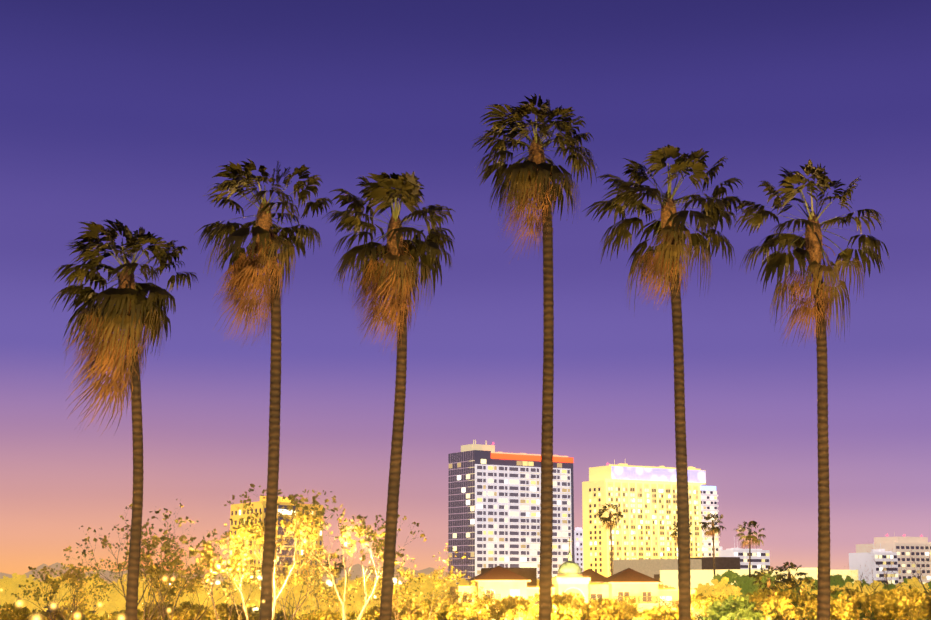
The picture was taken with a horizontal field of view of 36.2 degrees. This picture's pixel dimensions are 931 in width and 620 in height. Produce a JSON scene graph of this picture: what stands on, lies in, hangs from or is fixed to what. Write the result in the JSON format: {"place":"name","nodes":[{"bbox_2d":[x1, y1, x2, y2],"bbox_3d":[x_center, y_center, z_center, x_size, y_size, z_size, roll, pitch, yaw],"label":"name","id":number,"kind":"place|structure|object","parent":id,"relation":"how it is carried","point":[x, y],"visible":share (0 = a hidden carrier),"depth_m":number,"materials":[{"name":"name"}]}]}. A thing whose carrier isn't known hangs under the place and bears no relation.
{"place":"outdoors","nodes":[
{"label":"outdoors","id":0,"kind":"place"},
{"bbox_2d":[2,596,398,619],"bbox_3d":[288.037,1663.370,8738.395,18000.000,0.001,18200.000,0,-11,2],"label":"ground","id":1,"kind":"structure","parent":0,"point":[50,610],"depth_m":548.32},
{"bbox_2d":[0,602,33,619],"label":"bush","id":2,"kind":"object","parent":1,"relation":"on","point":[19,612],"visible":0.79,"depth_m":162.19,"materials":[{"name":"brown plant"}]},
{"bbox_2d":[0,593,39,614],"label":"tree","id":3,"kind":"object","parent":1,"relation":"on","point":[30,605],"visible":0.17,"depth_m":220.45,"materials":[{"name":"yellow plant"}]},
{"bbox_2d":[0,574,40,596],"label":"tree","id":4,"kind":"object","parent":1,"relation":"on","point":[23,578],"visible":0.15,"depth_m":328.12,"materials":[{"name":"yellow plant"}]},
{"bbox_2d":[0,573,47,614],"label":"tree","id":5,"kind":"object","parent":1,"relation":"on","point":[12,586],"visible":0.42,"depth_m":260.59,"materials":[{"name":"yellow plant"}]},
{"bbox_2d":[30,608,67,619],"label":"bush","id":6,"kind":"object","parent":1,"relation":"on","point":[45,617],"visible":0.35,"depth_m":171.26,"materials":[{"name":"brown plant"}]},
{"bbox_2d":[35,574,77,608],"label":"tree","id":7,"kind":"object","parent":1,"relation":"on","point":[45,585],"visible":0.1,"depth_m":285.43,"materials":[{"name":"yellow plant"}]},
{"bbox_2d":[11,562,103,619],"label":"sparse tree","id":8,"kind":"object","parent":1,"relation":"on","point":[67,575],"visible":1,"depth_m":122.72,"materials":[{"name":"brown plant"}]},
{"bbox_2d":[30,580,112,619],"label":"tree","id":9,"kind":"object","parent":1,"relation":"on","point":[62,592],"visible":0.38,"depth_m":230.85,"materials":[{"name":"yellow plant"}]},
{"bbox_2d":[33,551,116,619],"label":"sparse tree","id":10,"kind":"object","parent":1,"relation":"on","point":[70,607],"visible":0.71,"depth_m":151.53,"materials":[{"name":"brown plant"}]},
{"bbox_2d":[66,602,92,619],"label":"bush","id":11,"kind":"object","parent":1,"relation":"on","point":[86,612],"visible":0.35,"depth_m":151.31,"materials":[{"name":"yellow plant"}]},
{"bbox_2d":[56,585,118,613],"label":"tree","id":12,"kind":"object","parent":1,"relation":"on","point":[63,602],"visible":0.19,"depth_m":265.34,"materials":[{"name":"yellow plant"}]},
{"bbox_2d":[79,573,119,611],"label":"tree","id":13,"kind":"object","parent":1,"relation":"on","point":[105,590],"visible":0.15,"depth_m":326.78,"materials":[{"name":"yellow plant"}]},
{"bbox_2d":[77,612,124,619],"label":"bush","id":14,"kind":"object","parent":1,"relation":"on","point":[106,616],"visible":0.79,"depth_m":150.74,"materials":[{"name":"yellow plant"}]},
{"bbox_2d":[95,595,125,614],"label":"tree","id":15,"kind":"object","parent":1,"relation":"on","point":[113,608],"visible":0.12,"depth_m":243.31,"materials":[{"name":"yellow plant"}]},
{"bbox_2d":[97,591,141,619],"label":"tree","id":16,"kind":"object","parent":1,"relation":"on","point":[120,603],"visible":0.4,"depth_m":241.56,"materials":[{"name":"yellow plant"}]},
{"bbox_2d":[51,219,198,619],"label":"palm","id":17,"kind":"object","parent":1,"relation":"on","point":[129,308],"visible":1,"depth_m":43.80,"materials":[{"name":"brown plant"}]},
{"bbox_2d":[63,504,186,619],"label":"sparse tree","id":18,"kind":"object","parent":1,"relation":"on","point":[154,580],"visible":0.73,"depth_m":115.70,"materials":[{"name":"brown plant"}]},
{"bbox_2d":[116,575,161,604],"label":"tree","id":19,"kind":"object","parent":1,"relation":"on","point":[140,590],"visible":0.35,"depth_m":259.04,"materials":[{"name":"yellow plant"}]},
{"bbox_2d":[93,557,197,619],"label":"sparse tree","id":20,"kind":"object","parent":1,"relation":"on","point":[120,565],"visible":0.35,"depth_m":158.73,"materials":[{"name":"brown plant"}]},
{"bbox_2d":[137,601,180,619],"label":"bush","id":21,"kind":"object","parent":1,"relation":"on","point":[140,616],"visible":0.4,"depth_m":166.46,"materials":[{"name":"brown plant"}]},
{"bbox_2d":[120,499,257,619],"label":"sparse tree","id":22,"kind":"object","parent":1,"relation":"on","point":[195,585],"visible":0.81,"depth_m":118.03,"materials":[{"name":"yellow plant"}]},
{"bbox_2d":[161,609,226,619],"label":"bush","id":23,"kind":"object","parent":1,"relation":"on","point":[210,615],"visible":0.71,"depth_m":151.58,"materials":[{"name":"yellow plant"}]},
{"bbox_2d":[178,603,228,619],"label":"bush","id":24,"kind":"object","parent":1,"relation":"on","point":[223,608],"visible":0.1,"depth_m":168.42,"materials":[{"name":"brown plant"}]},
{"bbox_2d":[174,585,234,610],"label":"tree","id":25,"kind":"object","parent":1,"relation":"on","point":[202,595],"visible":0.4,"depth_m":244.31,"materials":[{"name":"yellow plant"}]},
{"bbox_2d":[188,606,245,619],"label":"bush","id":26,"kind":"object","parent":1,"relation":"on","point":[195,610],"visible":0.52,"depth_m":162.23,"materials":[{"name":"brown plant"}]},
{"bbox_2d":[176,535,261,619],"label":"sparse tree","id":27,"kind":"object","parent":1,"relation":"on","point":[224,577],"visible":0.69,"depth_m":147.19,"materials":[{"name":"yellow plant"}]},
{"bbox_2d":[220,604,259,618],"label":"bush","id":28,"kind":"object","parent":1,"relation":"on","point":[235,614],"visible":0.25,"depth_m":186.09,"materials":[{"name":"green plant"}]},
{"bbox_2d":[230,580,260,608],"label":"tree","id":29,"kind":"object","parent":1,"relation":"on","point":[246,587],"visible":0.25,"depth_m":265.29,"materials":[{"name":"yellow plant"}]},
{"bbox_2d":[218,591,280,618],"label":"tree","id":30,"kind":"object","parent":1,"relation":"on","point":[246,594],"visible":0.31,"depth_m":242.50,"materials":[{"name":"yellow plant"}]},
{"bbox_2d":[197,159,333,619],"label":"palm","id":31,"kind":"object","parent":1,"relation":"on","point":[265,245],"visible":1,"depth_m":43.24,"materials":[{"name":"brown"}]},
{"bbox_2d":[189,484,355,619],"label":"sparse tree","id":32,"kind":"object","parent":1,"relation":"on","point":[249,531],"visible":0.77,"depth_m":124.13,"materials":[{"name":"yellow plant"}]},
{"bbox_2d":[248,609,297,619],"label":"tree","id":33,"kind":"object","parent":1,"relation":"on","point":[250,617],"visible":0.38,"depth_m":173.92,"materials":[{"name":"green plant"}]},
{"bbox_2d":[253,594,298,613],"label":"tree","id":34,"kind":"object","parent":1,"relation":"on","point":[287,604],"visible":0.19,"depth_m":276.49,"materials":[{"name":"yellow plant"}]},
{"bbox_2d":[226,506,340,619],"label":"sparse tree","id":35,"kind":"object","parent":1,"relation":"on","point":[284,577],"visible":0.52,"depth_m":137.54,"materials":[{"name":"yellow plant"}]},
{"bbox_2d":[254,571,327,619],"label":"tree","id":36,"kind":"object","parent":1,"relation":"on","point":[297,589],"visible":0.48,"depth_m":227.13,"materials":[{"name":"yellow plant"}]},
{"bbox_2d":[291,594,330,616],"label":"tree","id":37,"kind":"object","parent":1,"relation":"on","point":[309,602],"visible":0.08,"depth_m":234.80,"materials":[{"name":"yellow plant"}]},
{"bbox_2d":[283,579,342,615],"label":"tree","id":38,"kind":"object","parent":1,"relation":"on","point":[336,595],"visible":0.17,"depth_m":279.47,"materials":[{"name":"yellow plant"}]},
{"bbox_2d":[322,554,346,584],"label":"tree","id":39,"kind":"object","parent":1,"relation":"on","point":[340,565],"visible":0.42,"depth_m":325.34,"materials":[{"name":"yellow"}]},
{"bbox_2d":[313,598,356,619],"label":"tree","id":40,"kind":"object","parent":1,"relation":"on","point":[324,607],"visible":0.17,"depth_m":228.11,"materials":[{"name":"yellow plant"}]},
{"bbox_2d":[303,609,372,619],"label":"bush","id":41,"kind":"object","parent":1,"relation":"on","point":[326,614],"visible":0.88,"depth_m":142.83,"materials":[{"name":"yellow plant"}]},
{"bbox_2d":[297,549,408,611],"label":"sparse tree","id":42,"kind":"object","parent":1,"relation":"on","point":[326,587],"visible":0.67,"depth_m":146.25,"materials":[{"name":"yellow plant"}]},
{"bbox_2d":[331,592,374,612],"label":"tree","id":43,"kind":"object","parent":1,"relation":"on","point":[358,605],"visible":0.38,"depth_m":228.29,"materials":[{"name":"yellow plant"}]},
{"bbox_2d":[283,512,426,619],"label":"sparse tree","id":44,"kind":"object","parent":1,"relation":"on","point":[362,526],"visible":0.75,"depth_m":123.25,"materials":[{"name":"yellow plant"}]},
{"bbox_2d":[340,575,381,597],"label":"tree","id":45,"kind":"object","parent":1,"relation":"on","point":[350,586],"visible":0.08,"depth_m":315.00,"materials":[{"name":"yellow plant"}]},
{"bbox_2d":[357,577,399,599],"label":"tree","id":46,"kind":"object","parent":1,"relation":"on","point":[360,591],"visible":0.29,"depth_m":278.69,"materials":[{"name":"yellow plant"}]},
{"bbox_2d":[320,171,454,619],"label":"palm","id":47,"kind":"object","parent":1,"relation":"on","point":[397,273],"visible":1,"depth_m":43.56,"materials":[{"name":"green"}]},
{"bbox_2d":[355,602,439,619],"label":"tree","id":48,"kind":"object","parent":1,"relation":"on","point":[422,614],"visible":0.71,"depth_m":143.20,"materials":[{"name":"yellow plant"}]},
{"bbox_2d":[0,562,817,585],"bbox_3d":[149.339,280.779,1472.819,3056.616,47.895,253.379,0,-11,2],"label":"mountains","id":49,"kind":"structure","parent":1,"relation":"on","point":[357,569],"depth_m":1480.96,"materials":[{"name":"yellow"}]},
{"bbox_2d":[361,543,483,619],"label":"sparse tree","id":50,"kind":"object","parent":1,"relation":"on","point":[407,574],"visible":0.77,"depth_m":137.62,"materials":[{"name":"yellow plant"}]},
{"bbox_2d":[392,573,456,607],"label":"tree","id":51,"kind":"object","parent":1,"relation":"on","point":[427,587],"visible":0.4,"depth_m":231.46,"materials":[{"name":"yellow plant"}]},
{"bbox_2d":[396,598,452,619],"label":"tree","id":52,"kind":"object","parent":1,"relation":"on","point":[405,609],"visible":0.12,"depth_m":193.39,"materials":[{"name":"yellow plant"}]},
{"bbox_2d":[409,573,446,593],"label":"tree","id":53,"kind":"object","parent":1,"relation":"on","point":[412,582],"visible":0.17,"depth_m":323.89,"materials":[{"name":"yellow plant"}]},
{"bbox_2d":[421,589,477,617],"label":"tree","id":54,"kind":"object","parent":1,"relation":"on","point":[462,597],"visible":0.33,"depth_m":166.24,"materials":[{"name":"yellow plant"}]},
{"bbox_2d":[411,599,491,619],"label":"bush","id":55,"kind":"object","parent":1,"relation":"on","point":[449,611],"visible":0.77,"depth_m":145.81,"materials":[{"name":"yellow plant"}]},
{"bbox_2d":[452,575,468,586],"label":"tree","id":56,"kind":"object","parent":1,"relation":"on","point":[463,582],"visible":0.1,"depth_m":327.15,"materials":[{"name":"plant"}]},
{"bbox_2d":[453,606,485,619],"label":"tree","id":57,"kind":"object","parent":1,"relation":"on","point":[474,617],"visible":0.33,"depth_m":190.65,"materials":[{"name":"yellow plant"}]},
{"bbox_2d":[439,589,503,619],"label":"tree","id":58,"kind":"object","parent":1,"relation":"on","point":[479,600],"visible":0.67,"depth_m":165.61,"materials":[{"name":"yellow plant"}]},
{"bbox_2d":[474,595,530,619],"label":"tree","id":59,"kind":"object","parent":1,"relation":"on","point":[512,603],"visible":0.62,"depth_m":183.96,"materials":[{"name":"yellow plant"}]},
{"bbox_2d":[472,93,599,619],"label":"palm","id":60,"kind":"object","parent":1,"relation":"on","point":[534,175],"visible":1,"depth_m":43.52,"materials":[{"name":"brown"}]},
{"bbox_2d":[500,603,582,619],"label":"tree","id":61,"kind":"object","parent":1,"relation":"on","point":[564,613],"visible":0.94,"depth_m":139.31,"materials":[{"name":"yellow plant"}]},
{"bbox_2d":[526,592,585,613],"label":"tree","id":62,"kind":"object","parent":1,"relation":"on","point":[556,599],"visible":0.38,"depth_m":190.52,"materials":[{"name":"yellow plant"}]},
{"bbox_2d":[450,537,695,619],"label":"building","id":63,"kind":"structure","parent":1,"relation":"on","point":[641,589],"depth_m":206.35,"materials":[{"name":"paint"}]},
{"bbox_2d":[557,598,620,619],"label":"tree","id":64,"kind":"object","parent":1,"relation":"on","point":[584,614],"visible":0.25,"depth_m":166.73,"materials":[{"name":"yellow plant"}]},
{"bbox_2d":[570,598,635,619],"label":"tree","id":65,"kind":"object","parent":1,"relation":"on","point":[622,611],"visible":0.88,"depth_m":149.59,"materials":[{"name":"yellow plant"}]},
{"bbox_2d":[595,503,624,574],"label":"palm","id":66,"kind":"object","parent":1,"relation":"on","point":[608,521],"visible":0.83,"depth_m":295.64,"materials":[{"name":"yellow"}]},
{"bbox_2d":[612,595,644,614],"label":"tree","id":67,"kind":"object","parent":1,"relation":"on","point":[633,608],"visible":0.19,"depth_m":173.16,"materials":[{"name":"yellow plant"}]},
{"bbox_2d":[622,596,643,619],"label":"tree","id":68,"kind":"object","parent":1,"relation":"on","point":[632,601],"visible":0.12,"depth_m":189.55,"materials":[{"name":"yellow plant"}]},
{"bbox_2d":[583,144,742,619],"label":"palm","id":69,"kind":"object","parent":1,"relation":"on","point":[663,256],"visible":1,"depth_m":43.84,"materials":[{"name":"green"}]},
{"bbox_2d":[632,605,696,619],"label":"tree","id":70,"kind":"object","parent":1,"relation":"on","point":[662,612],"visible":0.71,"depth_m":140.66,"materials":[{"name":"yellow plant"}]},
{"bbox_2d":[670,522,692,542],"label":"palm","id":71,"kind":"object","parent":1,"relation":"on","point":[674,533],"visible":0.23,"depth_m":305.46,"materials":[{"name":"yellow"}]},
{"bbox_2d":[676,593,735,619],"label":"tree","id":72,"kind":"object","parent":1,"relation":"on","point":[699,603],"visible":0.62,"depth_m":188.66,"materials":[{"name":"yellow plant"}]},
{"bbox_2d":[697,513,725,584],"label":"palm","id":73,"kind":"object","parent":1,"relation":"on","point":[713,530],"visible":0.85,"depth_m":314.15,"materials":[{"name":"brown"}]},
{"bbox_2d":[695,577,741,613],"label":"tree","id":74,"kind":"object","parent":1,"relation":"on","point":[720,588],"visible":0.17,"depth_m":217.57,"materials":[{"name":"yellow plant"}]},
{"bbox_2d":[698,594,760,619],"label":"bush","id":75,"kind":"object","parent":1,"relation":"on","point":[729,605],"visible":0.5,"depth_m":143.45,"materials":[{"name":"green plant"}]},
{"bbox_2d":[706,595,776,619],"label":"bush","id":76,"kind":"object","parent":1,"relation":"on","point":[746,614],"visible":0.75,"depth_m":141.47,"materials":[{"name":"yellow plant"}]},
{"bbox_2d":[705,570,782,598],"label":"tree","id":77,"kind":"object","parent":1,"relation":"on","point":[731,575],"visible":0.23,"depth_m":219.96,"materials":[{"name":"green plant"}]},
{"bbox_2d":[733,521,765,577],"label":"palm","id":78,"kind":"object","parent":1,"relation":"on","point":[753,537],"visible":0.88,"depth_m":294.01,"materials":[{"name":"brown"}]},
{"bbox_2d":[660,568,857,619],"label":"building","id":79,"kind":"structure","parent":1,"relation":"on","point":[668,578],"depth_m":426.09,"materials":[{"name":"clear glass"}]},
{"bbox_2d":[750,565,786,598],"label":"palm","id":80,"kind":"object","parent":1,"relation":"on","point":[769,582],"visible":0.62,"depth_m":209.62,"materials":[{"name":"green"}]},
{"bbox_2d":[739,577,810,596],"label":"tree","id":81,"kind":"object","parent":1,"relation":"on","point":[748,584],"visible":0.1,"depth_m":220.21,"materials":[{"name":"green plant"}]},
{"bbox_2d":[756,593,798,619],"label":"tree","id":82,"kind":"object","parent":1,"relation":"on","point":[790,609],"visible":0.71,"depth_m":140.37,"materials":[{"name":"yellow plant"}]},
{"bbox_2d":[744,587,816,619],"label":"tree","id":83,"kind":"object","parent":1,"relation":"on","point":[804,597],"visible":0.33,"depth_m":165.18,"materials":[{"name":"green plant"}]},
{"bbox_2d":[775,562,807,591],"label":"tree","id":84,"kind":"object","parent":1,"relation":"on","point":[792,566],"visible":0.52,"depth_m":219.07,"materials":[{"name":"green"}]},
{"bbox_2d":[784,577,817,604],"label":"tree","id":85,"kind":"object","parent":1,"relation":"on","point":[806,581],"visible":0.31,"depth_m":199.54,"materials":[{"name":"green"}]},
{"bbox_2d":[732,159,888,619],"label":"palm","id":86,"kind":"object","parent":1,"relation":"on","point":[811,243],"visible":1,"depth_m":42.83,"materials":[{"name":"brown"}]},
{"bbox_2d":[791,590,867,619],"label":"tree","id":87,"kind":"object","parent":1,"relation":"on","point":[836,594],"visible":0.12,"depth_m":165.00,"materials":[{"name":"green plant"}]},
{"bbox_2d":[794,598,868,619],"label":"tree","id":88,"kind":"object","parent":1,"relation":"on","point":[841,609],"visible":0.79,"depth_m":141.81,"materials":[{"name":"yellow plant"}]},
{"bbox_2d":[807,574,868,593],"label":"tree","id":89,"kind":"object","parent":1,"relation":"on","point":[837,581],"visible":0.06,"depth_m":302.47,"materials":[{"name":"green plant"}]},
{"bbox_2d":[814,586,873,611],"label":"tree","id":90,"kind":"object","parent":1,"relation":"on","point":[852,591],"visible":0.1,"depth_m":169.61,"materials":[{"name":"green plant"}]},
{"bbox_2d":[830,580,862,590],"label":"tree","id":91,"kind":"object","parent":1,"relation":"on","point":[856,583],"visible":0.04,"depth_m":257.27,"materials":[{"name":"yellow plant"}]},
{"bbox_2d":[851,563,896,591],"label":"bare tree","id":92,"kind":"object","parent":1,"relation":"on","point":[872,579],"visible":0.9,"depth_m":242.87,"materials":[{"name":"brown plant"}]},
{"bbox_2d":[833,543,925,604],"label":"bare tree","id":93,"kind":"object","parent":1,"relation":"on","point":[879,573],"visible":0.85,"depth_m":225.60,"materials":[{"name":"brown plant"}]},
{"bbox_2d":[834,589,928,619],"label":"tree","id":94,"kind":"object","parent":1,"relation":"on","point":[875,600],"visible":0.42,"depth_m":150.44,"materials":[{"name":"yellow plant"}]},
{"bbox_2d":[858,580,909,592],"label":"tree","id":95,"kind":"object","parent":1,"relation":"on","point":[879,588],"depth_m":253.55,"materials":[{"name":"yellow plant"}]},
{"bbox_2d":[856,533,930,583],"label":"office building","id":96,"kind":"structure","parent":1,"relation":"on","point":[915,545],"depth_m":918.01,"materials":[{"name":"white concrete"}]},
{"bbox_2d":[874,585,930,619],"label":"bush","id":97,"kind":"object","parent":1,"relation":"on","point":[914,599],"visible":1,"depth_m":145.72,"materials":[{"name":"yellow plant"}]},
{"bbox_2d":[901,577,928,592],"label":"tree","id":98,"kind":"object","parent":1,"relation":"on","point":[913,581],"visible":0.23,"depth_m":276.50,"materials":[{"name":"yellow plant"}]},
{"bbox_2d":[901,543,929,598],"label":"bare tree","id":99,"kind":"object","parent":1,"relation":"on","point":[917,566],"visible":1,"depth_m":230.56,"materials":[{"name":"brown plant"}]},
{"bbox_2d":[228,496,322,611],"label":"building","id":100,"kind":"structure","parent":0,"point":[236,513],"depth_m":530.77,"materials":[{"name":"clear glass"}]},
{"bbox_2d":[0,0,930,574],"label":"sky","id":101,"kind":"structure","parent":0,"point":[126,111],"materials":[{"name":"purple"}]},
{"bbox_2d":[448,440,574,583],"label":"tower building","id":102,"kind":"structure","parent":0,"point":[494,503],"depth_m":673.85,"materials":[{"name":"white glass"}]},
{"bbox_2d":[574,527,582,571],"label":"pale tower","id":103,"kind":"structure","parent":0,"point":[578,542],"depth_m":947.07,"materials":[{"name":"white concrete"}]},
{"bbox_2d":[582,460,719,576],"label":"hotel building","id":104,"kind":"structure","parent":0,"point":[644,498],"depth_m":795.12,"materials":[{"name":"yellow concrete"}]},
{"bbox_2d":[613,559,701,577],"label":"concrete block building","id":105,"kind":"structure","parent":0,"point":[650,567],"depth_m":517.38,"materials":[{"name":"beige concrete"}]},
{"bbox_2d":[690,557,739,569],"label":"building","id":106,"kind":"structure","parent":0,"point":[721,563],"depth_m":551.61,"materials":[{"name":"grey glass"}]},
{"bbox_2d":[719,543,769,568],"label":"building","id":107,"kind":"structure","parent":0,"point":[760,558],"depth_m":871.74,"materials":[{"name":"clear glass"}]},
{"bbox_2d":[849,542,898,583],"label":"office building","id":108,"kind":"structure","parent":0,"point":[866,559],"depth_m":882.24,"materials":[{"name":"white concrete"}]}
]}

